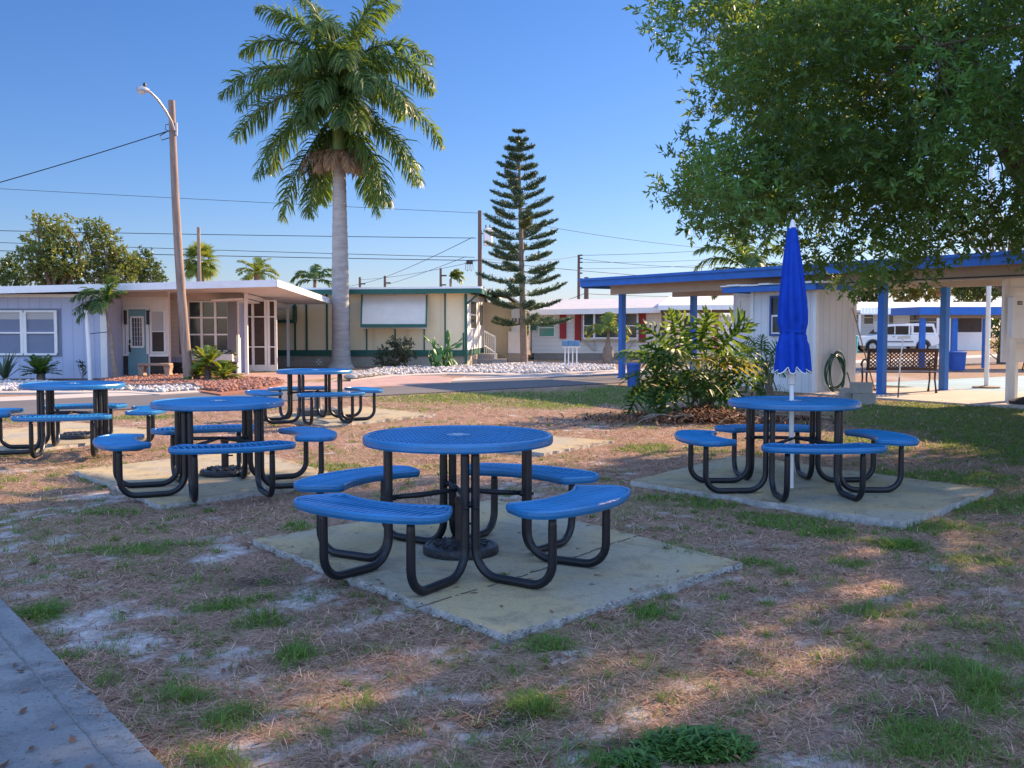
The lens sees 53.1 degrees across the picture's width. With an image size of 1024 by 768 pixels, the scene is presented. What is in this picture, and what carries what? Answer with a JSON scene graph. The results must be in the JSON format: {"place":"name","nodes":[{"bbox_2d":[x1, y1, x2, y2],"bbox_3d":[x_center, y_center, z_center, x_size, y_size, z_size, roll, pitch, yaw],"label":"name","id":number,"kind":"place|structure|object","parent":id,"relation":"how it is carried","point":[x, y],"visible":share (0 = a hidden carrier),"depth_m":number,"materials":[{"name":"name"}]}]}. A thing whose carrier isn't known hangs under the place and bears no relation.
{"place":"outdoors","nodes":[
{"label":"outdoors","id":0,"kind":"place"},
{"bbox_2d":[0,422,159,452],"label":"concrete slab","id":1,"kind":"structure","parent":0,"point":[16,436],"depth_m":13.36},
{"bbox_2d":[60,431,89,439],"bbox_3d":[-5.495,0.642,12.966,0.470,0.078,0.470,0,3,0],"label":"umbrella base","id":2,"kind":"object","parent":1,"relation":"on","point":[75,435],"visible":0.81,"depth_m":12.80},
{"bbox_2d":[0,381,166,457],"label":"picnic table","id":3,"kind":"object","parent":1,"relation":"on","point":[99,417],"visible":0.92,"depth_m":11.44,"materials":[{"name":"metal"}]},
{"bbox_2d":[74,452,327,509],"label":"concrete slab","id":4,"kind":"structure","parent":0,"point":[223,489],"depth_m":9.42,"materials":[{"name":"concrete"}]},
{"bbox_2d":[92,396,336,502],"bbox_3d":[-2.550,0.523,8.908,1.912,0.767,1.912,1,3,21],"label":"picnic table","id":5,"kind":"object","parent":4,"relation":"on","point":[184,451],"visible":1,"depth_m":8.72,"materials":[{"name":"metal"}]},
{"bbox_2d":[199,440,250,477],"bbox_3d":[-2.731,0.686,9.745,0.470,0.347,0.470,0,3,0],"label":"umbrella base","id":6,"kind":"object","parent":4,"relation":"on","point":[225,469],"visible":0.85,"depth_m":9.63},
{"bbox_2d":[102,372,349,381],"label":"entry path","id":7,"kind":"structure","parent":0,"point":[284,376],"depth_m":29.63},
{"bbox_2d":[137,363,172,375],"bbox_3d":[-9.864,-0.374,28.323,0.920,0.400,0.340,0,3,0],"label":"stone bench","id":8,"kind":"object","parent":7,"relation":"on","point":[142,368],"visible":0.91,"depth_m":28.19,"materials":[{"name":"stone"}]},
{"bbox_2d":[267,406,434,427],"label":"concrete slab","id":9,"kind":"structure","parent":0,"point":[381,414],"depth_m":16.05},
{"bbox_2d":[245,368,382,424],"bbox_3d":[-2.950,0.166,15.323,1.912,0.767,1.911,1,3,17],"label":"picnic table","id":10,"kind":"object","parent":9,"relation":"on","point":[327,394],"visible":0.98,"depth_m":15.18,"materials":[{"name":"metal"}]},
{"bbox_2d":[297,397,337,415],"bbox_3d":[-3.124,0.310,16.486,0.600,0.350,0.600,-1,3,-20],"label":"umbrella base","id":11,"kind":"object","parent":9,"relation":"on","point":[307,411],"visible":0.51,"depth_m":16.29,"materials":[{"name":"grey plastic"}]},
{"bbox_2d":[281,376,455,390],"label":"pink path","id":12,"kind":"structure","parent":0,"point":[397,381],"depth_m":25.78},
{"bbox_2d":[253,500,741,643],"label":"concrete slab","id":13,"kind":"structure","parent":0,"point":[616,574],"depth_m":5.88,"materials":[{"name":"concrete"}]},
{"bbox_2d":[423,496,498,560],"bbox_3d":[-0.318,0.871,6.341,0.470,0.347,0.470,0,3,0],"label":"umbrella base","id":14,"kind":"object","parent":13,"relation":"on","point":[446,548],"visible":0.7,"depth_m":6.26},
{"bbox_2d":[293,425,630,594],"bbox_3d":[-0.317,0.676,6.066,1.912,0.767,1.912,-1,3,-12],"label":"picnic table","id":15,"kind":"object","parent":13,"relation":"on","point":[475,441],"visible":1,"depth_m":5.76,"materials":[{"name":"metal"}]},
{"bbox_2d":[0,357,996,415],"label":"road","id":16,"kind":"structure","parent":0,"point":[29,407],"depth_m":23.50,"materials":[{"name":"asphalt"}]},
{"bbox_2d":[0,328,1023,767],"bbox_3d":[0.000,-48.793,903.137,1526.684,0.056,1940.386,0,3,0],"label":"ground","id":17,"kind":"structure","parent":0,"point":[512,420],"depth_m":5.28,"materials":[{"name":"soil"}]},
{"bbox_2d":[0,253,31,285],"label":"tree","id":18,"kind":"object","parent":17,"relation":"on","point":[7,276],"visible":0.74,"depth_m":56.70,"materials":[{"name":"green plant"}]},
{"bbox_2d":[16,599,71,623],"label":"grass tuft","id":19,"kind":"object","parent":17,"relation":"on","point":[42,611],"visible":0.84,"depth_m":5.14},
{"bbox_2d":[5,209,94,285],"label":"tree","id":20,"kind":"object","parent":17,"relation":"on","point":[64,272],"visible":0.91,"depth_m":55.22,"materials":[{"name":"green plant"}]},
{"bbox_2d":[1,378,101,380],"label":"planting bed","id":21,"kind":"object","parent":17,"relation":"on","point":[73,379],"depth_m":27.27,"materials":[{"name":"soil"}]},
{"bbox_2d":[0,347,28,377],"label":"agave","id":22,"kind":"object","parent":21,"relation":"on","point":[6,368],"visible":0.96,"depth_m":27.27,"materials":[{"name":"green plant"}]},
{"bbox_2d":[18,354,61,379],"bbox_3d":[-12.434,-0.443,27.035,1.135,0.702,1.073,0,3,0],"label":"cycad","id":23,"kind":"object","parent":21,"relation":"on","point":[40,366],"visible":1,"depth_m":26.93,"materials":[{"name":"green plant"}]},
{"bbox_2d":[84,310,105,379],"bbox_3d":[-10.979,-1.008,27.045,0.555,1.871,0.133,-1,3,-18],"label":"wooden stake","id":24,"kind":"object","parent":21,"relation":"on","point":[88,348],"visible":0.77,"depth_m":26.95,"materials":[{"name":"white wood"}]},
{"bbox_2d":[69,274,127,376],"bbox_3d":[-10.970,-1.503,27.188,1.447,2.806,1.224,0,3,0],"label":"young palm","id":25,"kind":"object","parent":21,"relation":"on","point":[99,305],"visible":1,"depth_m":27.18,"materials":[{"name":"green plant"}]},
{"bbox_2d":[0,598,164,767],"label":"concrete walk","id":26,"kind":"structure","parent":17,"relation":"on","point":[33,723],"depth_m":3.67,"materials":[{"name":"concrete"}]},
{"bbox_2d":[0,632,117,767],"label":"walk groove","id":27,"kind":"object","parent":26,"relation":"on","point":[98,748],"visible":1,"depth_m":3.76},
{"bbox_2d":[0,390,201,394],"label":"curb","id":28,"kind":"object","parent":17,"relation":"on","point":[90,391],"visible":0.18,"depth_m":21.81,"materials":[{"name":"concrete"}]},
{"bbox_2d":[75,216,148,283],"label":"tree","id":29,"kind":"object","parent":17,"relation":"on","point":[127,263],"visible":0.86,"depth_m":57.10,"materials":[{"name":"green plant"}]},
{"bbox_2d":[124,245,169,282],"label":"tree","id":30,"kind":"object","parent":17,"relation":"on","point":[154,275],"visible":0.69,"depth_m":59.22,"materials":[{"name":"green plant"}]},
{"bbox_2d":[0,280,331,377],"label":"house","id":31,"kind":"structure","parent":17,"relation":"on","point":[238,319],"depth_m":29.69,"materials":[{"name":"white paint"}]},
{"bbox_2d":[0,310,23,354],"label":"window","id":32,"kind":"structure","parent":31,"relation":"in","point":[4,314],"depth_m":28.41,"materials":[{"name":"white paint"}]},
{"bbox_2d":[23,310,57,354],"bbox_3d":[-13.086,-1.421,28.430,0.939,1.244,0.070,0,3,0],"label":"window","id":33,"kind":"structure","parent":31,"relation":"in","point":[27,314],"depth_m":28.41,"materials":[{"name":"white paint"}]},
{"bbox_2d":[128,309,147,375],"bbox_3d":[-10.877,-1.163,29.731,0.567,2.000,0.100,0,3,0],"label":"door","id":34,"kind":"structure","parent":31,"relation":"in","point":[137,317],"depth_m":29.71,"materials":[{"name":"teal paint"}]},
{"bbox_2d":[149,310,165,352],"bbox_3d":[-10.282,-1.523,29.736,0.461,1.226,0.050,0,3,0],"label":"window","id":35,"kind":"structure","parent":31,"relation":"in","point":[157,318],"depth_m":29.73,"materials":[{"name":"white paint"}]},
{"bbox_2d":[187,301,227,350],"bbox_3d":[-9.160,-1.748,30.916,1.282,1.526,0.070,0,3,0],"label":"window","id":36,"kind":"structure","parent":31,"relation":"in","point":[207,320],"depth_m":30.93,"materials":[{"name":"glass"}]},
{"bbox_2d":[146,676,227,715],"bbox_3d":[-1.281,1.195,3.988,0.306,0.055,0.370,-3,4,-40],"label":"grass tuft","id":37,"kind":"object","parent":17,"relation":"on","point":[172,687],"visible":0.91,"depth_m":4.00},
{"bbox_2d":[197,227,200,281],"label":"utility pole","id":38,"kind":"object","parent":17,"relation":"on","point":[198,256],"visible":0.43,"depth_m":46.69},
{"bbox_2d":[183,241,220,281],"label":"fan palm","id":39,"kind":"object","parent":17,"relation":"on","point":[207,271],"visible":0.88,"depth_m":47.42,"materials":[{"name":"green plant"}]},
{"bbox_2d":[181,739,239,764],"bbox_3d":[-1.035,1.229,3.424,0.214,0.044,0.234,1,3,19],"label":"grass tuft","id":40,"kind":"object","parent":17,"relation":"on","point":[205,748],"visible":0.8,"depth_m":3.46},
{"bbox_2d":[199,698,258,722],"bbox_3d":[-1.031,1.216,3.798,0.241,0.049,0.264,-3,4,-38],"label":"grass tuft","id":41,"kind":"object","parent":17,"relation":"on","point":[236,708],"visible":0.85,"depth_m":3.83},
{"bbox_2d":[199,383,284,395],"bbox_3d":[-7.578,0.034,24.684,7.210,0.050,4.074,3,4,42],"label":"mulch bed","id":42,"kind":"object","parent":17,"relation":"on","point":[238,391],"visible":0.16,"depth_m":21.96,"materials":[{"name":"gravel"}]},
{"bbox_2d":[136,83,193,379],"bbox_3d":[-8.795,-3.688,25.660,0.630,7.331,1.459,2,4,36],"label":"utility pole","id":43,"kind":"object","parent":42,"relation":"on","point":[181,292],"visible":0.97,"depth_m":25.96,"materials":[{"name":"grey wood"}]},
{"bbox_2d":[100,373,284,391],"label":"mulch chips","id":44,"kind":"object","parent":42,"relation":"on","point":[241,383],"visible":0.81,"depth_m":25.22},
{"bbox_2d":[190,345,229,378],"bbox_3d":[-7.809,-0.541,26.265,1.118,0.923,1.058,0,3,0],"label":"cycad","id":45,"kind":"object","parent":42,"relation":"on","point":[209,354],"visible":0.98,"depth_m":26.24,"materials":[{"name":"green plant"}]},
{"bbox_2d":[208,360,243,379],"bbox_3d":[-7.348,-0.342,26.194,0.986,0.541,0.957,0,3,0],"label":"cycad","id":46,"kind":"object","parent":42,"relation":"on","point":[224,370],"visible":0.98,"depth_m":26.16,"materials":[{"name":"green plant"}]},
{"bbox_2d":[235,256,279,279],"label":"date palm","id":47,"kind":"object","parent":17,"relation":"on","point":[257,267],"visible":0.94,"depth_m":51.55,"materials":[{"name":"green plant"}]},
{"bbox_2d":[0,376,534,401],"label":"concrete strip","id":48,"kind":"object","parent":17,"relation":"on","point":[62,396],"visible":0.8,"depth_m":21.28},
{"bbox_2d":[290,264,331,287],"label":"feather palm","id":49,"kind":"object","parent":17,"relation":"on","point":[314,274],"visible":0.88,"depth_m":54.70,"materials":[{"name":"green plant"}]},
{"bbox_2d":[217,0,447,368],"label":"royal palm","id":50,"kind":"object","parent":17,"relation":"on","point":[322,76],"visible":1,"depth_m":34.75,"materials":[{"name":"green plant"}]},
{"bbox_2d":[371,335,416,366],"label":"shrub","id":51,"kind":"object","parent":17,"relation":"on","point":[399,352],"visible":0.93,"depth_m":35.48,"materials":[{"name":"green plant"}]},
{"bbox_2d":[277,286,519,366],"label":"house","id":52,"kind":"structure","parent":17,"relation":"on","point":[379,316],"depth_m":36.95,"materials":[{"name":"white paint"}]},
{"bbox_2d":[469,299,476,328],"bbox_3d":[-1.466,-2.611,38.479,0.058,1.100,1.823,0,3,5],"label":"window","id":53,"kind":"structure","parent":52,"relation":"in","point":[473,304],"depth_m":38.38,"materials":[{"name":"white paint"}]},
{"bbox_2d":[478,300,483,347],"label":"door","id":54,"kind":"structure","parent":52,"relation":"in","point":[480,302],"depth_m":40.64,"materials":[{"name":"white paint"}]},
{"bbox_2d":[423,333,462,366],"bbox_3d":[-2.391,-1.158,35.227,1.296,1.278,0.584,-1,3,-18],"label":"prickly pear","id":55,"kind":"object","parent":17,"relation":"on","point":[438,355],"visible":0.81,"depth_m":35.13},
{"bbox_2d":[465,210,492,285],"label":"utility pole","id":56,"kind":"object","parent":17,"relation":"on","point":[487,236],"visible":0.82,"depth_m":61.51,"materials":[{"name":"brown wood"}]},
{"bbox_2d":[0,230,451,237],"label":"power line","id":57,"kind":"object","parent":56,"relation":"attached to","point":[269,235],"visible":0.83,"depth_m":60.76,"materials":[{"name":"black metal"}]},
{"bbox_2d":[351,369,613,380],"bbox_3d":[-1.197,-0.379,32.202,11.892,0.050,6.205,-3,4,-43],"label":"pebble bed","id":58,"kind":"object","parent":17,"relation":"on","point":[484,374],"visible":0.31,"depth_m":30.37,"materials":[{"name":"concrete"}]},
{"bbox_2d":[0,361,615,391],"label":"white pebbles","id":59,"kind":"object","parent":58,"relation":"on","point":[512,367],"visible":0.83,"depth_m":32.07,"materials":[{"name":"gravel"}]},
{"bbox_2d":[562,340,579,366],"bbox_3d":[1.996,-0.989,34.693,0.600,0.982,0.400,0,3,0],"label":"mailbox cluster","id":60,"kind":"object","parent":58,"relation":"on","point":[570,343],"visible":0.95,"depth_m":34.51,"materials":[{"name":"white paint"}]},
{"bbox_2d":[249,540,740,639],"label":"slab crumbs","id":61,"kind":"object","parent":17,"relation":"on","point":[587,612],"visible":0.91,"depth_m":5.32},
{"bbox_2d":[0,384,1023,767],"bbox_3d":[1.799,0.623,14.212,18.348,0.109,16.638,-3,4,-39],"label":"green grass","id":62,"kind":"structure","parent":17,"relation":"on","point":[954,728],"depth_m":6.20,"materials":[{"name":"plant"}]},
{"bbox_2d":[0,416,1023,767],"bbox_3d":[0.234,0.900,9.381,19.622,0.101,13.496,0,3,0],"label":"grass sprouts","id":63,"kind":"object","parent":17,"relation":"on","point":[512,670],"depth_m":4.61,"materials":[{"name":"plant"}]},
{"bbox_2d":[0,440,1023,767],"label":"fallen leaves","id":64,"kind":"object","parent":17,"relation":"on","point":[362,712],"visible":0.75,"depth_m":4.26,"materials":[{"name":"plant"}]},
{"bbox_2d":[475,128,574,362],"bbox_3d":[0.513,-5.361,40.043,3.929,9.224,3.581,0,3,0],"label":"norfolk pine","id":65,"kind":"object","parent":17,"relation":"on","point":[527,217],"visible":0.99,"depth_m":39.71,"materials":[{"name":"green plant"}]},
{"bbox_2d":[495,685,577,729],"bbox_3d":[0.090,1.197,3.852,0.340,0.062,0.411,0,3,-5],"label":"grass tuft","id":66,"kind":"object","parent":17,"relation":"on","point":[546,705],"visible":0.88,"depth_m":3.84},
{"bbox_2d":[527,631,586,657],"bbox_3d":[0.189,1.160,4.625,0.306,0.055,0.370,-1,3,-12],"label":"grass tuft","id":67,"kind":"object","parent":17,"relation":"on","point":[548,634],"visible":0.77,"depth_m":4.64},
{"bbox_2d":[584,311,631,363],"bbox_3d":[3.739,-1.806,39.831,1.898,2.043,1.236,0,3,0],"label":"bottle palm","id":68,"kind":"object","parent":17,"relation":"on","point":[608,321],"visible":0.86,"depth_m":39.89,"materials":[{"name":"green plant"}]},
{"bbox_2d":[596,745,670,767],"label":"weed clump","id":69,"kind":"object","parent":17,"relation":"on","point":[644,758],"visible":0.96,"depth_m":3.35,"materials":[{"name":"green plant"}]},
{"bbox_2d":[626,363,640,386],"bbox_3d":[2.926,-0.224,24.624,0.360,0.571,0.360,0,3,0],"label":"trash can","id":70,"kind":"object","parent":17,"relation":"on","point":[631,367],"visible":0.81,"depth_m":24.49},
{"bbox_2d":[522,401,858,428],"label":"leaf litter","id":71,"kind":"object","parent":17,"relation":"on","point":[712,412],"visible":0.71,"depth_m":15.53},
{"bbox_2d":[613,303,770,415],"bbox_3d":[2.917,-0.342,16.614,2.520,1.938,2.645,1,3,16],"label":"philodendron","id":72,"kind":"object","parent":17,"relation":"on","point":[704,388],"visible":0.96,"depth_m":16.42,"materials":[{"name":"green plant"}]},
{"bbox_2d":[626,722,767,765],"bbox_3d":[0.633,1.214,3.509,0.477,0.074,0.332,0,3,0],"label":"weed clump","id":73,"kind":"object","parent":17,"relation":"on","point":[694,739],"visible":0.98,"depth_m":3.47,"materials":[{"name":"green plant"}]},
{"bbox_2d":[637,409,831,423],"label":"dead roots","id":74,"kind":"object","parent":17,"relation":"on","point":[652,416],"visible":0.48,"depth_m":15.45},
{"bbox_2d":[692,229,783,300],"bbox_3d":[7.854,-2.882,34.162,3.664,4.820,2.176,0,3,0],"label":"feather palm","id":75,"kind":"object","parent":17,"relation":"on","point":[747,259],"visible":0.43,"depth_m":34.19,"materials":[{"name":"green plant"}]},
{"bbox_2d":[526,311,1000,336],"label":"tree line","id":76,"kind":"object","parent":17,"relation":"on","point":[996,323],"visible":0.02,"depth_m":143.42,"materials":[{"name":"green plant"}]},
{"bbox_2d":[742,334,787,395],"bbox_3d":[5.043,-0.334,20.558,1.169,1.372,1.009,0,3,0],"label":"philodendron","id":77,"kind":"object","parent":17,"relation":"on","point":[769,377],"visible":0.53,"depth_m":20.51,"materials":[{"name":"green plant"}]},
{"bbox_2d":[720,280,856,392],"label":"shed","id":78,"kind":"structure","parent":17,"relation":"on","point":[831,328],"depth_m":22.45,"materials":[{"name":"white paint"}]},
{"bbox_2d":[740,300,750,383],"bbox_3d":[5.754,-0.996,24.485,0.059,2.030,0.844,-2,4,-33],"label":"door","id":79,"kind":"structure","parent":78,"relation":"in","point":[745,304],"depth_m":24.67,"materials":[{"name":"white paint"}]},
{"bbox_2d":[769,295,779,335],"bbox_3d":[5.945,-1.516,22.751,0.049,0.900,0.560,-2,4,-33],"label":"window","id":80,"kind":"structure","parent":78,"relation":"in","point":[773,300],"depth_m":22.90,"materials":[{"name":"white paint"}]},
{"bbox_2d":[824,350,849,391],"bbox_3d":[7.029,-0.274,22.199,0.771,0.918,0.210,-2,4,-28],"label":"garden hose","id":81,"kind":"object","parent":78,"relation":"hanging from","point":[842,362],"visible":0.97,"depth_m":22.12,"materials":[{"name":"rubber"}]},
{"bbox_2d":[621,0,1023,306],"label":"oak tree","id":82,"kind":"object","parent":17,"relation":"on","point":[818,152],"visible":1,"depth_m":9.89,"materials":[{"name":"green plant"}]},
{"bbox_2d":[844,392,852,398],"bbox_3d":[6.455,0.264,19.204,0.400,0.200,0.200,1,3,12],"label":"cinder block","id":83,"kind":"object","parent":17,"relation":"on","point":[847,395],"depth_m":19.14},
{"bbox_2d":[849,382,872,393],"bbox_3d":[6.495,0.070,19.053,0.400,0.200,0.200,1,3,15],"label":"cinder block","id":84,"kind":"object","parent":83,"relation":"on","point":[862,387],"depth_m":18.96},
{"bbox_2d":[853,393,875,404],"bbox_3d":[6.515,0.278,18.945,0.400,0.200,0.200,1,3,18],"label":"cinder block","id":85,"kind":"object","parent":17,"relation":"on","point":[864,399],"depth_m":18.84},
{"bbox_2d":[864,535,927,551],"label":"grass tuft","id":86,"kind":"object","parent":17,"relation":"on","point":[892,543],"visible":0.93,"depth_m":6.72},
{"bbox_2d":[857,323,939,351],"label":"van","id":87,"kind":"object","parent":17,"relation":"on","point":[895,331],"visible":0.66,"depth_m":58.12,"materials":[{"name":"white metal"}]},
{"bbox_2d":[888,287,952,301],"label":"tree","id":88,"kind":"object","parent":17,"relation":"on","point":[915,295],"visible":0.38,"depth_m":87.41,"materials":[{"name":"green plant"}]},
{"bbox_2d":[856,302,990,350],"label":"house","id":89,"kind":"structure","parent":17,"relation":"on","point":[969,333],"depth_m":62.87,"materials":[{"name":"white paint"}]},
{"bbox_2d":[890,307,1001,367],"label":"pavilion","id":90,"kind":"structure","parent":17,"relation":"on","point":[924,313],"depth_m":35.08,"materials":[{"name":"blue paint"}]},
{"bbox_2d":[874,376,1023,392],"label":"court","id":91,"kind":"object","parent":17,"relation":"on","point":[962,384],"visible":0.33,"depth_m":25.47,"materials":[{"name":"paint"}]},
{"bbox_2d":[972,151,1000,388],"bbox_3d":[10.950,-2.669,23.488,0.600,5.520,0.600,0,3,0],"label":"flag pole","id":92,"kind":"object","parent":91,"relation":"on","point":[987,336],"visible":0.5,"depth_m":23.53,"materials":[{"name":"white metal"}]},
{"bbox_2d":[949,351,966,370],"bbox_3d":[14.434,-0.762,33.209,0.594,0.632,0.594,0,3,0],"label":"trash can","id":93,"kind":"object","parent":17,"relation":"on","point":[957,360],"visible":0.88,"depth_m":32.99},
{"bbox_2d":[950,286,1001,302],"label":"tree","id":94,"kind":"object","parent":17,"relation":"on","point":[978,294],"visible":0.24,"depth_m":85.53,"materials":[{"name":"green plant"}]},
{"bbox_2d":[931,655,1023,705],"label":"grass tuft","id":95,"kind":"object","parent":17,"relation":"on","point":[995,676],"visible":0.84,"depth_m":4.15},
{"bbox_2d":[934,197,1023,363],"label":"tree","id":96,"kind":"object","parent":17,"relation":"on","point":[999,288],"visible":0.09,"depth_m":39.82,"materials":[{"name":"green plant"}]},
{"bbox_2d":[0,0,1023,327],"label":"sky","id":97,"kind":"structure","parent":0,"point":[587,89],"materials":[{"name":"blue"}]},
{"bbox_2d":[507,436,613,455],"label":"concrete slab","id":98,"kind":"structure","parent":0,"point":[558,444],"depth_m":12.22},
{"bbox_2d":[529,296,732,360],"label":"house","id":99,"kind":"structure","parent":0,"point":[545,342],"depth_m":44.92,"materials":[{"name":"white paint"}]},
{"bbox_2d":[583,314,593,338],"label":"window","id":100,"kind":"structure","parent":99,"relation":"in","point":[588,319],"depth_m":44.60,"materials":[{"name":"white paint"}]},
{"bbox_2d":[594,314,617,338],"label":"window","id":101,"kind":"structure","parent":99,"relation":"in","point":[613,335],"depth_m":44.56,"materials":[{"name":"white paint"}]},
{"bbox_2d":[626,313,637,338],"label":"window","id":102,"kind":"structure","parent":99,"relation":"in","point":[631,318],"depth_m":44.60,"materials":[{"name":"white paint"}]},
{"bbox_2d":[498,354,996,376],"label":"concrete path","id":103,"kind":"structure","parent":0,"point":[857,361],"depth_m":31.68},
{"bbox_2d":[630,455,992,529],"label":"concrete slab","id":104,"kind":"structure","parent":0,"point":[908,498],"depth_m":8.60,"materials":[{"name":"concrete"}]},
{"bbox_2d":[25,406,990,758],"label":"blown grass","id":105,"kind":"structure","parent":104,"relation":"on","point":[397,586],"depth_m":6.20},
{"bbox_2d":[773,219,811,487],"bbox_3d":[2.412,-0.253,8.835,0.310,2.315,0.304,-1,3,-13],"label":"closed umbrella","id":106,"kind":"object","parent":104,"relation":"on","point":[792,354],"visible":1,"depth_m":8.74,"materials":[{"name":"blue fabric"}]},
{"bbox_2d":[674,396,918,501],"bbox_3d":[2.435,0.519,8.877,1.911,0.767,1.912,3,4,43],"label":"picnic table","id":107,"kind":"object","parent":104,"relation":"on","point":[816,447],"visible":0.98,"depth_m":8.59,"materials":[{"name":"metal"}]},
{"bbox_2d":[805,387,1023,408],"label":"pavilion floor","id":108,"kind":"structure","parent":0,"point":[961,397],"depth_m":20.60,"materials":[{"name":"concrete"}]},
{"bbox_2d":[578,250,1023,394],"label":"pavilion","id":109,"kind":"structure","parent":108,"relation":"on","point":[971,272],"depth_m":22.59,"materials":[{"name":"blue paint"}]},
{"bbox_2d":[860,348,938,392],"bbox_3d":[8.307,-0.295,22.007,1.466,0.946,0.663,0,3,6],"label":"garden bench","id":110,"kind":"object","parent":108,"relation":"on","point":[906,351],"visible":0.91,"depth_m":21.73,"materials":[{"name":"metal"}]},
{"bbox_2d":[1000,278,1023,397],"bbox_3d":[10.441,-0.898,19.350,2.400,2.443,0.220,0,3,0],"label":"shed","id":111,"kind":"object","parent":108,"relation":"on","point":[1012,287],"visible":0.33,"depth_m":19.25,"materials":[{"name":"white paint"}]},
{"bbox_2d":[1005,297,1023,401],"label":"wall","id":112,"kind":"structure","parent":108,"relation":"on","point":[1015,323],"depth_m":18.99,"materials":[{"name":"white paint"}]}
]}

